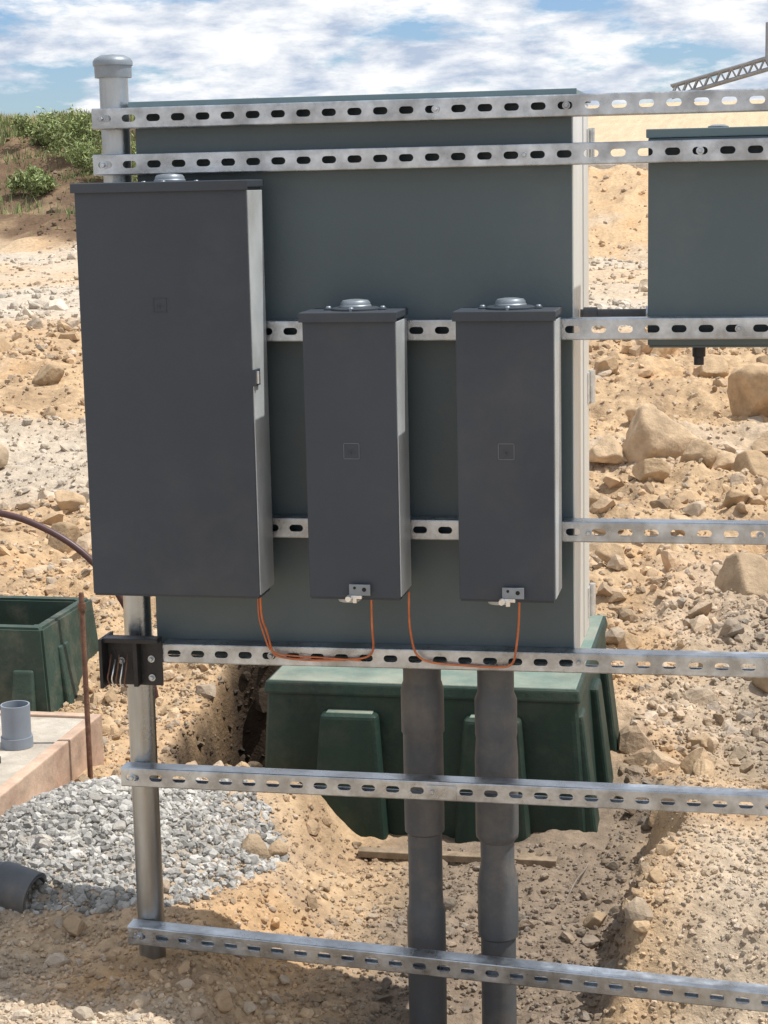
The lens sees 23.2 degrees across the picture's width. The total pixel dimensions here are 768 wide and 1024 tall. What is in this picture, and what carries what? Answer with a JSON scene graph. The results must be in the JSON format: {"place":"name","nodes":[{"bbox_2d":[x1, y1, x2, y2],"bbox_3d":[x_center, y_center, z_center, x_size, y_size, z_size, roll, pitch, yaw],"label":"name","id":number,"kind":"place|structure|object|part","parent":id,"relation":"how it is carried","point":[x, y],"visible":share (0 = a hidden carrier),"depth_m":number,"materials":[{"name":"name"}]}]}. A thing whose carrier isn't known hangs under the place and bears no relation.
{"place":"outdoors","nodes":[
{"label":"outdoors","id":0,"kind":"place"},
{"bbox_2d":[0,711,84,718],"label":"form board end","id":1,"kind":"object","parent":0,"point":[57,714],"visible":0.12,"depth_m":5.44,"materials":[{"name":"beige wood"}]},
{"bbox_2d":[0,108,131,132],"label":"dry grass","id":2,"kind":"structure","parent":0,"point":[31,117],"depth_m":30.44,"materials":[{"name":"green plant"}]},
{"bbox_2d":[0,109,137,234],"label":"grass","id":3,"kind":"structure","parent":0,"point":[6,134],"depth_m":26.16,"materials":[{"name":"green plant"}]},
{"bbox_2d":[0,100,767,1023],"bbox_3d":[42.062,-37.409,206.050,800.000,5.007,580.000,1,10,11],"label":"ground","id":4,"kind":"structure","parent":0,"point":[624,212],"depth_m":5.79,"materials":[{"name":"soil"}]},
{"bbox_2d":[6,163,60,197],"bbox_3d":[-4.641,-4.479,25.214,0.745,0.481,0.895,1,10,11],"label":"green shrub","id":5,"kind":"object","parent":4,"relation":"on","point":[42,182],"visible":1,"depth_m":24.96,"materials":[{"name":"green plant"}]},
{"bbox_2d":[10,112,66,144],"bbox_3d":[-4.938,-5.560,27.370,1.084,0.622,1.026,1,10,11],"label":"green shrub","id":6,"kind":"object","parent":4,"relation":"on","point":[22,124],"visible":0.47,"depth_m":27.20,"materials":[{"name":"green plant"}]},
{"bbox_2d":[0,716,82,785],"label":"slab","id":7,"kind":"structure","parent":4,"relation":"on","point":[46,732],"depth_m":5.19,"materials":[{"name":"concrete"}]},
{"bbox_2d":[0,700,33,750],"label":"pvc stub","id":8,"kind":"object","parent":7,"relation":"on","point":[17,735],"visible":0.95,"depth_m":5.11,"materials":[{"name":"grey plastic"}]},
{"bbox_2d":[0,595,98,711],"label":"utility vault box","id":9,"kind":"object","parent":4,"relation":"on","point":[40,656],"visible":0.59,"depth_m":6.02,"materials":[{"name":"green plastic"}]},
{"bbox_2d":[0,714,103,815],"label":"form board","id":10,"kind":"object","parent":4,"relation":"on","point":[62,761],"visible":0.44,"depth_m":5.09,"materials":[{"name":"beige wood"}]},
{"bbox_2d":[0,510,158,698],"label":"water hose","id":11,"kind":"object","parent":4,"relation":"on","point":[79,550],"visible":0.44,"depth_m":6.03,"materials":[{"name":"black rubber"}]},
{"bbox_2d":[34,103,133,157],"bbox_3d":[-4.312,-5.290,26.350,1.497,0.918,1.062,4,11,25],"label":"green shrub","id":12,"kind":"object","parent":4,"relation":"on","point":[74,127],"visible":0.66,"depth_m":26.23,"materials":[{"name":"green plant"}]},
{"bbox_2d":[77,592,92,778],"bbox_3d":[-0.818,0.599,5.166,0.024,0.770,0.024,1,10,11],"label":"ground rod","id":13,"kind":"object","parent":4,"relation":"on","point":[81,605],"visible":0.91,"depth_m":5.14,"materials":[{"name":"metal"}]},
{"bbox_2d":[58,132,136,178],"bbox_3d":[-3.772,-4.793,25.395,1.233,0.753,1.092,1,10,11],"label":"green shrub","id":14,"kind":"object","parent":4,"relation":"on","point":[83,154],"visible":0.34,"depth_m":25.38,"materials":[{"name":"green plant"}]},
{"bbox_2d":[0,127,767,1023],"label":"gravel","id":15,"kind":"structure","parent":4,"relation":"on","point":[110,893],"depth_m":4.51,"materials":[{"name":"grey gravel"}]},
{"bbox_2d":[0,860,46,913],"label":"loose pvc pipe","id":16,"kind":"object","parent":15,"relation":"on","point":[17,881],"visible":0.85,"depth_m":4.27,"materials":[{"name":"grey plastic"}]},
{"bbox_2d":[565,863,588,901],"bbox_3d":[0.483,0.928,4.663,0.014,0.044,0.235,3,11,21],"label":"dry stick","id":17,"kind":"object","parent":15,"relation":"on","point":[577,878],"visible":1,"depth_m":4.63,"materials":[{"name":"beige wood"}]},
{"bbox_2d":[0,121,767,1023],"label":"stones","id":18,"kind":"object","parent":4,"relation":"on","point":[648,757],"visible":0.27,"depth_m":5.75,"materials":[{"name":"beige stone"}]},
{"bbox_2d":[0,336,767,1023],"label":"rocks","id":19,"kind":"object","parent":4,"relation":"on","point":[654,434],"visible":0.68,"depth_m":8.56,"materials":[{"name":"beige stone"}]},
{"bbox_2d":[401,669,446,1023],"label":"electrical conduit","id":20,"kind":"object","parent":4,"relation":"on","point":[422,710],"visible":0.83,"depth_m":3.96,"materials":[{"name":"grey plastic"}]},
{"bbox_2d":[91,54,767,1011],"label":"strut channel rack","id":21,"kind":"object","parent":4,"relation":"on","point":[149,928],"visible":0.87,"depth_m":3.74,"materials":[{"name":"metal"}]},
{"bbox_2d":[98,631,163,688],"bbox_3d":[-0.512,0.302,3.925,0.124,0.105,0.167,1,10,11],"label":"meter clamp bracket","id":22,"kind":"object","parent":21,"relation":"attached to","point":[135,661],"visible":1,"depth_m":3.88,"materials":[{"name":"black metal"}]},
{"bbox_2d":[70,174,273,598],"bbox_3d":[-0.409,-0.248,3.703,0.361,0.831,0.127,1,10,11],"label":"electrical enclosure","id":23,"kind":"object","parent":21,"relation":"attached to","point":[171,277],"visible":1,"depth_m":3.65,"materials":[{"name":"grey paint"}]},
{"bbox_2d":[74,188,260,596],"bbox_3d":[-0.420,-0.228,3.665,0.345,0.796,0.026,1,10,11],"label":"door","id":24,"kind":"structure","parent":23,"relation":"in","point":[168,396],"depth_m":3.65,"materials":[{"name":"grey paint"}]},
{"bbox_2d":[298,299,410,602],"bbox_3d":[-0.053,-0.116,3.646,0.191,0.596,0.143,1,10,11],"label":"electrical enclosure","id":25,"kind":"object","parent":21,"relation":"attached to","point":[356,421],"visible":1,"depth_m":3.60,"materials":[{"name":"grey paint"}]},
{"bbox_2d":[302,322,400,598],"bbox_3d":[-0.060,-0.100,3.614,0.181,0.541,0.026,1,10,11],"label":"door","id":26,"kind":"structure","parent":25,"relation":"in","point":[350,392],"depth_m":3.60,"materials":[{"name":"grey paint"}]},
{"bbox_2d":[128,88,595,663],"bbox_3d":[-0.025,-0.280,3.889,0.904,1.136,0.312,1,10,11],"label":"switchgear cabinet","id":27,"kind":"object","parent":21,"relation":"attached to","point":[432,242],"visible":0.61,"depth_m":3.71,"materials":[{"name":"metal"}]},
{"bbox_3d":[-0.010,-0.293,3.979,0.883,1.103,0.107,1,10,11],"label":"door","id":28,"kind":"part","parent":27,"relation":"part of","materials":[{"name":"metal"}]},
{"bbox_2d":[257,591,519,667],"bbox_3d":[0.010,0.235,3.731,0.537,0.163,0.068,1,10,11],"label":"ground wire","id":29,"kind":"object","parent":21,"relation":"attached to","point":[270,648],"visible":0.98,"depth_m":3.75,"materials":[{"name":"orange metal"}]},
{"bbox_2d":[452,297,561,606],"bbox_3d":[0.240,-0.113,3.587,0.195,0.594,0.143,1,10,11],"label":"electrical enclosure","id":30,"kind":"object","parent":21,"relation":"attached to","point":[508,368],"visible":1,"depth_m":3.54,"materials":[{"name":"grey paint"}]},
{"bbox_2d":[456,321,555,601],"bbox_3d":[0.233,-0.097,3.555,0.185,0.539,0.026,1,10,11],"label":"door","id":31,"kind":"structure","parent":30,"relation":"in","point":[505,369],"depth_m":3.54,"materials":[{"name":"grey paint"}]},
{"bbox_2d":[646,124,767,364],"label":"wall mount cabinet","id":32,"kind":"object","parent":21,"relation":"attached to","point":[707,238],"depth_m":3.56,"materials":[{"name":"metal"}]},
{"bbox_2d":[580,306,647,316],"bbox_3d":[0.461,-0.395,3.721,0.139,0.030,0.030,1,10,11],"label":"conduit nipple","id":33,"kind":"object","parent":32,"relation":"attached to","point":[590,312],"visible":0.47,"depth_m":3.71,"materials":[{"name":"grey plastic"}]},
{"bbox_2d":[264,615,618,843],"bbox_3d":[0.203,0.846,5.479,1.005,0.932,1.080,1,10,11],"label":"utility vault box","id":34,"kind":"object","parent":4,"relation":"on","point":[335,718],"visible":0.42,"depth_m":5.01,"materials":[{"name":"green plastic"}]},
{"bbox_2d":[358,847,556,867],"bbox_3d":[0.190,0.894,4.850,0.520,0.021,0.055,1,10,11],"label":"wood board","id":35,"kind":"object","parent":4,"relation":"on","point":[530,859],"visible":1,"depth_m":4.84,"materials":[{"name":"brown wood"}]},
{"bbox_2d":[474,670,518,1023],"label":"electrical conduit","id":36,"kind":"object","parent":4,"relation":"on","point":[496,756],"visible":0.86,"depth_m":3.93,"materials":[{"name":"grey plastic"}]},
{"bbox_2d":[589,163,647,169],"bbox_3d":[6.446,-4.801,26.657,13.970,0.470,0.441,1,10,11],"label":"concrete barrier","id":37,"kind":"object","parent":4,"relation":"on","point":[608,166],"visible":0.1,"depth_m":27.14,"materials":[{"name":"beige concrete"}]},
{"bbox_2d":[670,22,767,101],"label":"conveyor truss","id":38,"kind":"object","parent":4,"relation":"on","point":[707,76],"visible":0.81,"depth_m":61.14,"materials":[{"name":"metal"}]},
{"bbox_2d":[0,0,767,116],"label":"sky","id":39,"kind":"structure","parent":0,"point":[177,49],"materials":[{"name":"blue"}]}
]}

